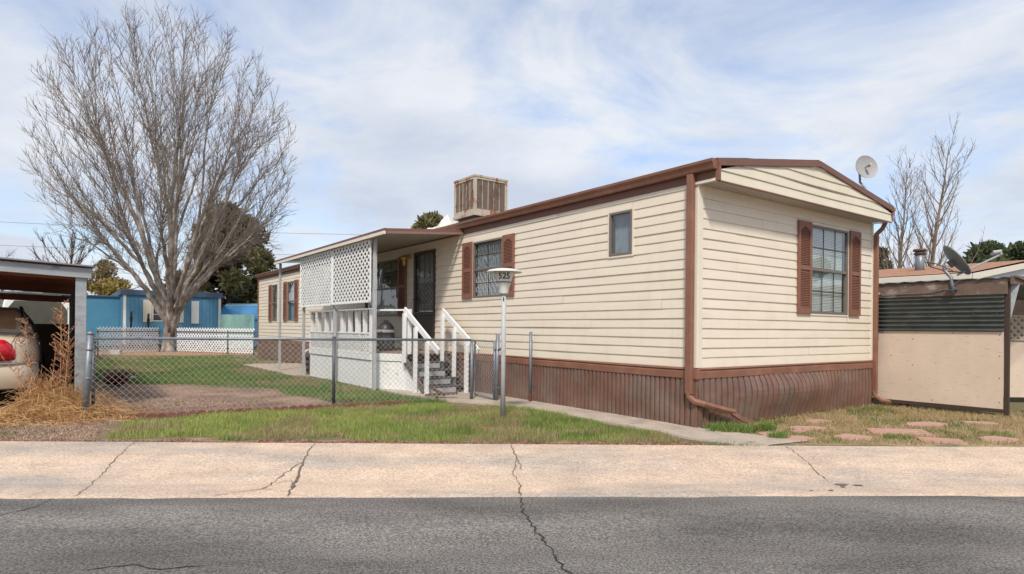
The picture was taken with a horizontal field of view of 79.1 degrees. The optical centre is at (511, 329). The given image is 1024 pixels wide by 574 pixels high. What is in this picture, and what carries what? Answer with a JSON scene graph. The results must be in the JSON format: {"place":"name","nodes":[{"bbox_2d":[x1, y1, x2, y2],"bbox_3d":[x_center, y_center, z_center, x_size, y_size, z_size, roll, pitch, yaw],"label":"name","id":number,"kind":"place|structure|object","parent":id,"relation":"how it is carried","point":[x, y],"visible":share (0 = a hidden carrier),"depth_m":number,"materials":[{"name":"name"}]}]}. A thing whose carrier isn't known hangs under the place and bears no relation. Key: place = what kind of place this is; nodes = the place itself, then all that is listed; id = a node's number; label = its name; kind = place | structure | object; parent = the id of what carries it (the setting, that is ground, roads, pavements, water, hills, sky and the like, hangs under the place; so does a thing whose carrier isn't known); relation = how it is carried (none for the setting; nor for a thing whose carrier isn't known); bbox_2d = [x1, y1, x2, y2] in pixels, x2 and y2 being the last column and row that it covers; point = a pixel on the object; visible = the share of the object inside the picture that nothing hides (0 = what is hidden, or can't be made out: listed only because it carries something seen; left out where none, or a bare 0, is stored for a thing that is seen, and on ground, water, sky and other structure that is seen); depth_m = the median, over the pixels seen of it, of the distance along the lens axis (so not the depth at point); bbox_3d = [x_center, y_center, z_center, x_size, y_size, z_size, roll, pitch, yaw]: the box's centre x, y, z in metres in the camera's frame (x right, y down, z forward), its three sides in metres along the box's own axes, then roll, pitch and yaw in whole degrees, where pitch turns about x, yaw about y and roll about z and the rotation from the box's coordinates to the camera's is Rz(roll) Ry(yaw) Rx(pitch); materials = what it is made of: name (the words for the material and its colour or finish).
{"place":"outdoors","nodes":[
{"label":"outdoors","id":0,"kind":"place"},
{"bbox_2d":[3,245,290,254],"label":"utility wire","id":1,"kind":"object","parent":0,"point":[131,250],"visible":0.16,"depth_m":56.95,"materials":[{"name":"metal"}]},
{"bbox_2d":[9,222,357,234],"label":"utility wire","id":2,"kind":"object","parent":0,"point":[150,228],"visible":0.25,"depth_m":59.19,"materials":[{"name":"metal"}]},
{"bbox_2d":[68,354,446,405],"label":"yard grass","id":3,"kind":"structure","parent":0,"point":[232,372],"depth_m":15.51,"materials":[{"name":"green plant"}]},
{"bbox_2d":[305,354,319,373],"bbox_3d":[-5.446,0.947,17.012,0.474,0.560,0.474,1,0,9],"label":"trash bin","id":4,"kind":"object","parent":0,"point":[308,362],"visible":0.19,"depth_m":16.83,"materials":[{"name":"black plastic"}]},
{"bbox_2d":[0,496,1023,573],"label":"road","id":5,"kind":"structure","parent":0,"point":[748,535],"depth_m":4.12,"materials":[{"name":"grey asphalt"}]},
{"bbox_2d":[0,343,1023,446],"bbox_3d":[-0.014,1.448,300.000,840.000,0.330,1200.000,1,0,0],"label":"ground","id":6,"kind":"structure","parent":0,"point":[1017,403],"depth_m":10.16,"materials":[{"name":"brown soil"}]},
{"bbox_2d":[0,353,40,401],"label":"dead weed","id":7,"kind":"object","parent":6,"relation":"on","point":[18,376],"visible":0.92,"depth_m":8.65,"materials":[{"name":"plant"}]},
{"bbox_2d":[0,306,43,399],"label":"parked car","id":8,"kind":"object","parent":6,"relation":"on","point":[11,351],"visible":0.69,"depth_m":9.48,"materials":[{"name":"beige paint"}]},
{"bbox_2d":[10,335,37,384],"bbox_3d":[-6.847,0.657,8.798,0.490,1.156,0.188,1,0,-8],"label":"dead weed","id":9,"kind":"object","parent":6,"relation":"on","point":[32,370],"visible":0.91,"depth_m":8.79,"materials":[{"name":"plant"}]},
{"bbox_2d":[16,317,36,390],"bbox_3d":[-6.877,0.530,8.810,0.303,1.407,0.218,1,0,0],"label":"dead weed","id":10,"kind":"object","parent":6,"relation":"on","point":[25,333],"visible":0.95,"depth_m":8.81,"materials":[{"name":"plant"}]},
{"bbox_2d":[0,291,64,306],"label":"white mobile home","id":11,"kind":"object","parent":6,"relation":"on","point":[26,292],"visible":0.06,"depth_m":31.97,"materials":[{"name":"metal"}]},
{"bbox_2d":[2,300,68,360],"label":"wall","id":12,"kind":"structure","parent":6,"relation":"on","point":[40,312],"depth_m":21.12,"materials":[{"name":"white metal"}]},
{"bbox_2d":[0,257,93,394],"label":"carport","id":13,"kind":"object","parent":6,"relation":"on","point":[39,276],"visible":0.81,"depth_m":10.83,"materials":[{"name":"grey wood"}]},
{"bbox_2d":[42,339,63,390],"bbox_3d":[-6.501,0.685,8.794,0.254,1.103,0.233,1,0,0],"label":"dead weed","id":14,"kind":"object","parent":6,"relation":"on","point":[52,377],"visible":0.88,"depth_m":8.79,"materials":[{"name":"plant"}]},
{"bbox_2d":[51,299,70,396],"bbox_3d":[-6.445,0.393,8.860,0.236,1.689,0.258,1,0,-35],"label":"dead weed","id":15,"kind":"object","parent":6,"relation":"on","point":[61,312],"visible":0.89,"depth_m":8.85,"materials":[{"name":"plant"}]},
{"bbox_2d":[50,314,73,374],"bbox_3d":[-6.512,0.503,8.978,0.292,1.467,0.223,1,0,-29],"label":"dead weed","id":16,"kind":"object","parent":6,"relation":"on","point":[57,342],"visible":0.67,"depth_m":8.95,"materials":[{"name":"plant"}]},
{"bbox_2d":[54,344,74,390],"bbox_3d":[-6.405,0.690,8.882,0.289,1.097,0.273,1,0,34],"label":"dead weed","id":17,"kind":"object","parent":6,"relation":"on","point":[61,355],"visible":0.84,"depth_m":8.88,"materials":[{"name":"plant"}]},
{"bbox_2d":[53,335,76,400],"bbox_3d":[-6.253,0.660,8.724,0.271,1.160,0.286,1,0,36],"label":"dead weed","id":18,"kind":"object","parent":6,"relation":"on","point":[66,366],"visible":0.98,"depth_m":8.71,"materials":[{"name":"plant"}]},
{"bbox_2d":[54,323,79,396],"bbox_3d":[-6.292,0.572,8.817,0.275,1.335,0.302,1,0,11],"label":"dead weed","id":19,"kind":"object","parent":6,"relation":"on","point":[67,376],"visible":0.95,"depth_m":8.79,"materials":[{"name":"plant"}]},
{"bbox_2d":[0,369,168,428],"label":"dry thatch","id":20,"kind":"object","parent":6,"relation":"on","point":[47,404],"visible":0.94,"depth_m":8.49,"materials":[{"name":"plant"}]},
{"bbox_2d":[27,227,153,289],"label":"bare tree","id":21,"kind":"object","parent":6,"relation":"on","point":[72,245],"visible":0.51,"depth_m":59.37,"materials":[{"name":"brown plant"}]},
{"bbox_2d":[91,329,95,408],"bbox_3d":[-12.097,0.607,17.860,0.057,1.150,22.157,1,0,-34],"label":"side fence","id":22,"kind":"object","parent":6,"relation":"on","point":[93,377],"visible":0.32,"depth_m":8.70,"materials":[{"name":"metal"}]},
{"bbox_2d":[87,258,117,291],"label":"budding tree","id":23,"kind":"object","parent":6,"relation":"on","point":[103,272],"visible":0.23,"depth_m":59.41,"materials":[{"name":"green plant"}]},
{"bbox_2d":[88,276,132,294],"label":"budding tree","id":24,"kind":"object","parent":6,"relation":"on","point":[110,285],"visible":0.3,"depth_m":53.67,"materials":[{"name":"yellow plant"}]},
{"bbox_2d":[110,350,121,354],"bbox_3d":[-17.686,1.027,27.700,0.450,0.200,0.200,1,0,0],"label":"concrete block","id":25,"kind":"object","parent":6,"relation":"on","point":[115,352],"depth_m":27.60,"materials":[{"name":"concrete"}]},
{"bbox_2d":[102,371,130,385],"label":"red shrub","id":26,"kind":"object","parent":6,"relation":"on","point":[113,381],"visible":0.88,"depth_m":13.14,"materials":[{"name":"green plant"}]},
{"bbox_2d":[96,327,160,354],"bbox_3d":[-17.892,0.506,29.094,0.085,1.237,4.040,1,0,8],"label":"lattice fence","id":27,"kind":"object","parent":6,"relation":"on","point":[98,331],"visible":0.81,"depth_m":29.00,"materials":[{"name":"plastic"}]},
{"bbox_2d":[130,311,132,348],"bbox_3d":[-19.902,0.074,32.400,0.145,2.061,0.145,1,0,0],"label":"garden stake","id":28,"kind":"object","parent":6,"relation":"on","point":[131,317],"visible":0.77,"depth_m":32.35,"materials":[{"name":"black plastic"}]},
{"bbox_2d":[0,396,269,440],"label":"leaf litter","id":29,"kind":"object","parent":6,"relation":"on","point":[15,432],"visible":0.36,"depth_m":8.07,"materials":[{"name":"brown plant"}]},
{"bbox_2d":[135,412,145,418],"bbox_3d":[-5.193,1.212,8.671,0.124,0.100,0.060,5,4,-22],"label":"edging brick","id":30,"kind":"object","parent":6,"relation":"on","point":[142,414],"visible":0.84,"depth_m":8.65,"materials":[{"name":"brick"}]},
{"bbox_2d":[62,289,222,344],"bbox_3d":[-23.915,-0.674,37.717,9.900,3.080,9.220,1,0,-36],"label":"blue mobile home","id":31,"kind":"object","parent":6,"relation":"on","point":[201,310],"visible":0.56,"depth_m":34.78,"materials":[{"name":"metal"}]},
{"bbox_2d":[143,300,183,322],"bbox_3d":[-19.743,-1.019,35.145,2.020,1.250,0.044,1,0,-36],"label":"window","id":32,"kind":"structure","parent":31,"relation":"in","point":[148,307],"depth_m":34.75,"materials":[{"name":"glass"}]},
{"bbox_2d":[147,313,149,350],"bbox_3d":[-19.002,0.133,32.400,0.145,1.961,0.145,1,0,0],"label":"garden stake","id":33,"kind":"object","parent":6,"relation":"on","point":[148,319],"visible":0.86,"depth_m":32.36,"materials":[{"name":"black plastic"}]},
{"bbox_2d":[146,413,155,418],"bbox_3d":[-5.080,1.227,8.723,0.124,0.100,0.060,-4,7,-30],"label":"edging brick","id":34,"kind":"object","parent":6,"relation":"on","point":[148,415],"visible":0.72,"depth_m":8.70,"materials":[{"name":"brick"}]},
{"bbox_2d":[16,0,298,351],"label":"bare tree","id":35,"kind":"object","parent":6,"relation":"on","point":[170,303],"visible":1,"depth_m":30.03,"materials":[{"name":"grey plant"}]},
{"bbox_2d":[156,412,165,417],"bbox_3d":[-4.963,1.228,8.775,0.124,0.100,0.060,-5,8,-32],"label":"edging brick","id":36,"kind":"object","parent":6,"relation":"on","point":[161,415],"visible":0.66,"depth_m":8.75,"materials":[{"name":"brick"}]},
{"bbox_2d":[166,412,176,417],"bbox_3d":[-4.850,1.228,8.834,0.124,0.100,0.060,-5,-4,-32],"label":"edging brick","id":37,"kind":"object","parent":6,"relation":"on","point":[171,414],"visible":0.65,"depth_m":8.81,"materials":[{"name":"brick"}]},
{"bbox_2d":[177,411,186,417],"bbox_3d":[-4.735,1.225,8.893,0.124,0.100,0.060,0,-6,-33],"label":"edging brick","id":38,"kind":"object","parent":6,"relation":"on","point":[180,413],"visible":0.69,"depth_m":8.87,"materials":[{"name":"brick"}]},
{"bbox_2d":[187,411,196,415],"bbox_3d":[-4.630,1.232,8.964,0.124,0.100,0.060,-3,1,-23],"label":"edging brick","id":39,"kind":"object","parent":6,"relation":"on","point":[192,412],"visible":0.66,"depth_m":8.94,"materials":[{"name":"brick"}]},
{"bbox_2d":[197,409,205,415],"bbox_3d":[-4.524,1.222,9.036,0.124,0.100,0.060,-2,3,-22],"label":"edging brick","id":40,"kind":"object","parent":6,"relation":"on","point":[201,411],"visible":0.59,"depth_m":9.01,"materials":[{"name":"brick"}]},
{"bbox_2d":[174,327,255,354],"bbox_3d":[-14.348,0.541,29.814,5.568,1.237,0.085,1,0,25],"label":"lattice fence","id":41,"kind":"object","parent":6,"relation":"on","point":[227,332],"visible":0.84,"depth_m":29.78,"materials":[{"name":"plastic"}]},
{"bbox_2d":[161,200,277,308],"bbox_3d":[-18.047,-3.560,39.861,7.775,9.596,6.884,1,0,0],"label":"pine tree","id":42,"kind":"object","parent":6,"relation":"on","point":[236,286],"visible":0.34,"depth_m":39.06,"materials":[{"name":"green plant"}]},
{"bbox_2d":[90,384,378,417],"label":"dirt litter","id":43,"kind":"object","parent":6,"relation":"on","point":[201,395],"visible":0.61,"depth_m":11.72,"materials":[{"name":"soil"}]},
{"bbox_2d":[220,314,253,347],"bbox_3d":[-15.964,0.119,36.035,1.975,1.950,0.070,1,0,0],"label":"mint panel fence","id":44,"kind":"object","parent":6,"relation":"on","point":[228,321],"visible":0.52,"depth_m":36.00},
{"bbox_2d":[221,303,257,345],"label":"barrel roof shed","id":45,"kind":"structure","parent":6,"relation":"on","point":[240,308],"depth_m":37.91,"materials":[{"name":"metal"}]},
{"bbox_2d":[241,363,309,376],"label":"porch slab","id":46,"kind":"structure","parent":6,"relation":"on","point":[288,369],"depth_m":19.04,"materials":[{"name":"concrete"}]},
{"bbox_2d":[82,331,473,417],"bbox_3d":[-3.303,0.661,9.855,5.872,1.217,0.117,1,0,-27],"label":"chain link fence","id":47,"kind":"object","parent":6,"relation":"on","point":[89,349],"visible":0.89,"depth_m":9.58,"materials":[{"name":"metal"}]},
{"bbox_2d":[289,405,297,410],"bbox_3d":[-3.407,1.234,9.663,0.124,0.100,0.060,4,2,-25],"label":"edging brick","id":48,"kind":"object","parent":6,"relation":"on","point":[293,407],"visible":0.59,"depth_m":9.64,"materials":[{"name":"brick"}]},
{"bbox_2d":[298,405,305,409],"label":"edging brick","id":49,"kind":"object","parent":6,"relation":"on","point":[302,407],"visible":0.69,"depth_m":9.70,"materials":[{"name":"brick"}]},
{"bbox_2d":[306,404,313,409],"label":"edging brick","id":50,"kind":"object","parent":6,"relation":"on","point":[309,406],"visible":0.65,"depth_m":9.74,"materials":[{"name":"brick"}]},
{"bbox_2d":[0,436,703,445],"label":"edge litter","id":51,"kind":"object","parent":6,"relation":"on","point":[268,440],"visible":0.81,"depth_m":7.03,"materials":[{"name":"brown plant"}]},
{"bbox_2d":[108,401,680,443],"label":"grass","id":52,"kind":"structure","parent":6,"relation":"on","point":[349,426],"depth_m":8.00,"materials":[{"name":"green plant"}]},
{"bbox_2d":[309,307,479,394],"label":"porch deck","id":53,"kind":"structure","parent":6,"relation":"on","point":[410,377],"depth_m":13.04,"materials":[{"name":"wood"}]},
{"bbox_2d":[353,310,376,348],"bbox_3d":[-3.537,-0.019,15.169,0.527,0.979,0.584,1,0,-36],"label":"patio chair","id":54,"kind":"object","parent":53,"relation":"on","point":[361,322],"visible":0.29,"depth_m":15.21,"materials":[{"name":"white metal"}]},
{"bbox_2d":[377,320,394,349],"bbox_3d":[-2.891,0.133,14.228,0.426,0.677,0.426,1,0,-36],"label":"smoker barrel","id":55,"kind":"object","parent":53,"relation":"on","point":[385,330],"visible":0.98,"depth_m":14.07,"materials":[{"name":"black metal"}]},
{"bbox_2d":[411,210,442,228],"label":"pine tree","id":56,"kind":"object","parent":6,"relation":"on","point":[432,219],"visible":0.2,"depth_m":44.13,"materials":[{"name":"green plant"}]},
{"bbox_2d":[486,268,521,416],"bbox_3d":[-0.122,0.214,8.860,0.510,2.170,0.510,1,0,0],"label":"lamp post","id":57,"kind":"object","parent":6,"relation":"on","point":[504,276],"visible":1,"depth_m":8.83,"materials":[{"name":"metal"}]},
{"bbox_2d":[0,441,1023,498],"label":"sidewalk","id":58,"kind":"structure","parent":6,"relation":"on","point":[65,470],"depth_m":5.98,"materials":[{"name":"concrete"}]},
{"bbox_2d":[254,158,908,427],"bbox_3d":[-2.015,-0.677,18.786,5.688,3.920,23.252,1,0,-36],"label":"mobile home","id":59,"kind":"object","parent":6,"relation":"on","point":[697,294],"visible":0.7,"depth_m":9.71,"materials":[{"name":"plastic"}]},
{"bbox_2d":[268,283,277,321],"bbox_3d":[-9.330,-1.036,24.618,0.342,1.490,1.210,1,0,-36],"label":"window","id":60,"kind":"structure","parent":59,"relation":"in","point":[272,289],"depth_m":24.66,"materials":[{"name":"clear glass"}]},
{"bbox_2d":[283,279,297,321],"bbox_3d":[-7.969,-1.028,22.744,0.342,1.500,1.760,1,0,-36],"label":"window","id":61,"kind":"structure","parent":59,"relation":"in","point":[290,288],"depth_m":22.97,"materials":[{"name":"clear glass"}]},
{"bbox_2d":[274,228,463,389],"bbox_3d":[-4.007,-0.434,15.569,1.755,3.350,7.773,1,0,-36],"label":"porch awning","id":62,"kind":"object","parent":59,"relation":"attached to","point":[374,243],"visible":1,"depth_m":14.21,"materials":[{"name":"metal"}]},
{"bbox_2d":[364,257,406,317],"bbox_3d":[-3.206,-1.051,16.204,0.342,1.500,2.580,1,0,-36],"label":"window","id":63,"kind":"structure","parent":59,"relation":"in","point":[391,273],"depth_m":16.41,"materials":[{"name":"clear glass"}]},
{"bbox_2d":[413,249,437,338],"bbox_3d":[-2.000,-0.780,14.363,0.255,2.060,1.020,1,0,-36],"label":"door","id":64,"kind":"structure","parent":59,"relation":"in","point":[426,268],"depth_m":14.45,"materials":[{"name":"brown metal"}]},
{"bbox_2d":[427,215,457,228],"bbox_3d":[-2.146,-2.647,16.606,0.900,0.540,2.700,1,0,-36],"label":"roof tarp","id":65,"kind":"object","parent":59,"relation":"on","point":[447,220],"visible":0.13,"depth_m":15.62,"materials":[{"name":"plastic"}]},
{"bbox_2d":[453,174,507,221],"bbox_3d":[-0.772,-2.973,15.192,0.980,1.330,0.970,1,0,-36],"label":"evaporative cooler","id":66,"kind":"object","parent":59,"relation":"on","point":[476,195],"visible":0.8,"depth_m":14.85,"materials":[{"name":"beige metal"}]},
{"bbox_2d":[462,233,514,298],"bbox_3d":[-0.374,-1.199,12.315,0.342,1.190,1.820,1,0,-36],"label":"window","id":67,"kind":"structure","parent":59,"relation":"in","point":[483,255],"depth_m":12.43,"materials":[{"name":"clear glass"}]},
{"bbox_2d":[608,207,637,258],"bbox_3d":[1.754,-1.443,9.416,0.320,0.720,0.530,1,0,-36],"label":"window","id":68,"kind":"structure","parent":59,"relation":"in","point":[621,221],"depth_m":9.45,"materials":[{"name":"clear glass"}]},
{"bbox_2d":[792,220,861,316],"bbox_3d":[5.158,-0.959,10.333,2.010,1.480,0.342,1,0,-36],"label":"window","id":69,"kind":"structure","parent":59,"relation":"in","point":[828,257],"depth_m":10.34,"materials":[{"name":"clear glass"}]},
{"bbox_2d":[856,155,877,188],"bbox_3d":[6.273,-2.641,10.977,0.368,0.884,0.243,1,0,22],"label":"satellite dish","id":70,"kind":"object","parent":59,"relation":"on","point":[866,166],"visible":0.98,"depth_m":10.99,"materials":[{"name":"metal"}]},
{"bbox_2d":[700,420,761,433],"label":"weed tuft","id":71,"kind":"object","parent":6,"relation":"on","point":[730,426],"visible":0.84,"depth_m":7.93,"materials":[{"name":"green plant"}]},
{"bbox_2d":[710,439,766,446],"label":"weed tuft","id":72,"kind":"object","parent":6,"relation":"on","point":[733,443],"visible":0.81,"depth_m":7.10,"materials":[{"name":"green plant"}]},
{"bbox_2d":[748,419,784,431],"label":"weed tuft","id":73,"kind":"object","parent":6,"relation":"on","point":[763,427],"visible":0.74,"depth_m":8.03,"materials":[{"name":"green plant"}]},
{"bbox_2d":[758,431,775,435],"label":"flagstone","id":74,"kind":"object","parent":6,"relation":"on","point":[762,433],"visible":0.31,"depth_m":7.79,"materials":[{"name":"stone"}]},
{"bbox_2d":[765,429,794,438],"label":"weed tuft","id":75,"kind":"object","parent":6,"relation":"on","point":[777,435],"visible":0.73,"depth_m":7.51,"materials":[{"name":"green plant"}]},
{"bbox_2d":[782,435,814,441],"bbox_3d":[3.419,1.333,7.499,0.453,0.063,0.265,1,0,14],"label":"flagstone","id":76,"kind":"object","parent":6,"relation":"on","point":[792,437],"visible":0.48,"depth_m":7.46,"materials":[{"name":"stone"}]},
{"bbox_2d":[787,426,826,430],"bbox_3d":[3.956,1.339,8.270,0.542,0.059,0.298,1,0,0],"label":"flagstone","id":77,"kind":"object","parent":6,"relation":"on","point":[804,427],"visible":0.52,"depth_m":8.29,"materials":[{"name":"stone"}]},
{"bbox_2d":[805,419,831,423],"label":"flagstone","id":78,"kind":"object","parent":6,"relation":"on","point":[815,420],"visible":0.44,"depth_m":8.93,"materials":[{"name":"stone"}]},
{"bbox_2d":[834,433,872,439],"bbox_3d":[4.168,1.339,7.604,0.407,0.062,0.370,1,0,36],"label":"flagstone","id":79,"kind":"object","parent":6,"relation":"on","point":[850,436],"visible":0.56,"depth_m":7.62,"materials":[{"name":"stone"}]},
{"bbox_2d":[879,246,892,269],"bbox_3d":[23.666,-1.901,40.005,2.383,7.076,2.350,1,0,-36],"label":"pine tree","id":80,"kind":"object","parent":6,"relation":"on","point":[887,255],"visible":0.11,"depth_m":39.67,"materials":[{"name":"green plant"}]},
{"bbox_2d":[883,432,913,439],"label":"weed tuft","id":81,"kind":"object","parent":6,"relation":"on","point":[904,436],"visible":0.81,"depth_m":7.59,"materials":[{"name":"green plant"}]},
{"bbox_2d":[865,428,933,436],"bbox_3d":[5.007,1.349,8.020,0.680,0.079,0.425,1,0,14],"label":"flagstone","id":82,"kind":"object","parent":6,"relation":"on","point":[920,432],"visible":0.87,"depth_m":8.04,"materials":[{"name":"stone"}]},
{"bbox_2d":[879,145,944,269],"bbox_3d":[20.232,-4.017,32.215,4.163,11.136,3.742,1,0,20],"label":"bare poplar","id":83,"kind":"object","parent":6,"relation":"on","point":[903,231],"visible":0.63,"depth_m":32.01,"materials":[{"name":"beige plant"}]},
{"bbox_2d":[906,421,947,426],"bbox_3d":[5.860,1.357,8.756,0.687,0.061,0.303,1,0,-11],"label":"flagstone","id":84,"kind":"object","parent":6,"relation":"on","point":[927,423],"visible":0.56,"depth_m":8.76,"materials":[{"name":"stone"}]},
{"bbox_2d":[882,115,984,268],"bbox_3d":[20.491,-4.277,30.399,3.340,11.672,3.936,1,0,-35],"label":"bare poplar","id":85,"kind":"object","parent":6,"relation":"on","point":[932,251],"visible":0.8,"depth_m":30.06,"materials":[{"name":"beige plant"}]},
{"bbox_2d":[915,436,968,444],"bbox_3d":[5.137,1.349,7.420,0.468,0.064,0.289,1,0,17],"label":"flagstone","id":86,"kind":"object","parent":6,"relation":"on","point":[943,440],"visible":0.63,"depth_m":7.40,"materials":[{"name":"stone"}]},
{"bbox_2d":[871,275,1023,416],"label":"plywood shed","id":87,"kind":"structure","parent":6,"relation":"on","point":[943,348],"depth_m":10.34,"materials":[{"name":"brown wood"}]},
{"bbox_2d":[880,281,958,294],"bbox_3d":[6.947,-0.701,10.686,0.036,0.193,1.311,1,0,-35],"label":"conduit","id":88,"kind":"object","parent":87,"relation":"attached to","point":[918,293],"visible":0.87,"depth_m":10.65,"materials":[{"name":"metal"}]},
{"bbox_2d":[942,245,1002,293],"bbox_3d":[7.567,-0.993,10.231,0.793,0.824,0.593,1,0,43],"label":"satellite dish","id":89,"kind":"object","parent":87,"relation":"attached to","point":[956,260],"visible":0.99,"depth_m":10.23,"materials":[{"name":"metal"}]},
{"bbox_2d":[926,262,963,272],"bbox_3d":[7.198,-1.029,10.314,0.516,0.216,0.085,1,0,38],"label":"dish cable","id":90,"kind":"object","parent":89,"relation":"attached to","point":[942,266],"visible":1,"depth_m":10.32,"materials":[{"name":"black plastic"}]},
{"bbox_2d":[879,260,1023,282],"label":"neighbour home","id":91,"kind":"object","parent":6,"relation":"on","point":[997,269],"visible":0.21,"depth_m":19.76,"materials":[{"name":"beige"}]},
{"bbox_2d":[913,249,926,275],"bbox_3d":[14.284,-2.340,21.730,0.420,0.960,0.414,1,0,-36],"label":"vent pipe","id":92,"kind":"object","parent":91,"relation":"on","point":[919,254],"visible":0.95,"depth_m":21.61,"materials":[{"name":"metal"}]},
{"bbox_2d":[961,421,998,424],"bbox_3d":[6.765,1.366,8.948,0.489,0.057,0.218,1,0,0],"label":"flagstone","id":93,"kind":"object","parent":6,"relation":"on","point":[976,422],"visible":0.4,"depth_m":8.94,"materials":[{"name":"stone"}]},
{"bbox_2d":[963,239,1011,263],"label":"pine tree","id":94,"kind":"object","parent":6,"relation":"on","point":[987,249],"visible":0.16,"depth_m":50.98,"materials":[{"name":"green plant"}]},
{"bbox_2d":[972,430,1015,437],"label":"weed tuft","id":95,"kind":"object","parent":6,"relation":"on","point":[993,434],"visible":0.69,"depth_m":7.93,"materials":[{"name":"green plant"}]},
{"bbox_2d":[977,436,1018,442],"bbox_3d":[5.937,1.357,7.588,0.505,0.060,0.321,1,0,0],"label":"flagstone","id":96,"kind":"object","parent":6,"relation":"on","point":[993,438],"visible":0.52,"depth_m":7.58,"materials":[{"name":"stone"}]},
{"bbox_2d":[1003,314,1023,396],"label":"garden wall panel","id":97,"kind":"structure","parent":6,"relation":"on","point":[1016,367],"depth_m":11.80,"materials":[{"name":"beige wood"}]},
{"bbox_2d":[1004,240,1023,260],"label":"pine tree","id":98,"kind":"object","parent":6,"relation":"on","point":[1016,248],"visible":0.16,"depth_m":55.56,"materials":[{"name":"green plant"}]},
{"bbox_2d":[1010,300,1023,340],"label":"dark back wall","id":99,"kind":"structure","parent":6,"relation":"on","point":[1018,309],"depth_m":14.00,"materials":[{"name":"brown wood"}]},
{"bbox_2d":[0,0,1023,294],"label":"sky","id":100,"kind":"structure","parent":0,"point":[391,103],"materials":[{"name":"blue"}]},
{"bbox_2d":[379,387,807,445],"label":"path","id":101,"kind":"structure","parent":0,"point":[691,433],"depth_m":8.62,"materials":[{"name":"concrete"}]},
{"bbox_2d":[425,385,457,397],"bbox_3d":[-1.329,1.140,11.298,0.608,0.194,0.332,1,0,15],"label":"wood scrap","id":102,"kind":"object","parent":101,"relation":"on","point":[437,392],"visible":0.88,"depth_m":11.33,"materials":[{"name":"wood"}]},
{"bbox_2d":[474,334,500,399],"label":"yard gate","id":103,"kind":"structure","parent":101,"relation":"on","point":[495,367],"depth_m":11.07,"materials":[{"name":"metal"}]},
{"bbox_2d":[529,332,531,401],"bbox_3d":[0.325,0.673,10.908,0.057,1.260,0.057,1,0,0],"label":"gate post","id":104,"kind":"object","parent":101,"relation":"on","point":[530,366],"visible":0.83,"depth_m":10.89,"materials":[{"name":"metal"}]},
{"bbox_2d":[725,402,1023,445],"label":"dry grass","id":105,"kind":"structure","parent":0,"point":[901,411],"depth_m":8.70,"materials":[{"name":"brown plant"}]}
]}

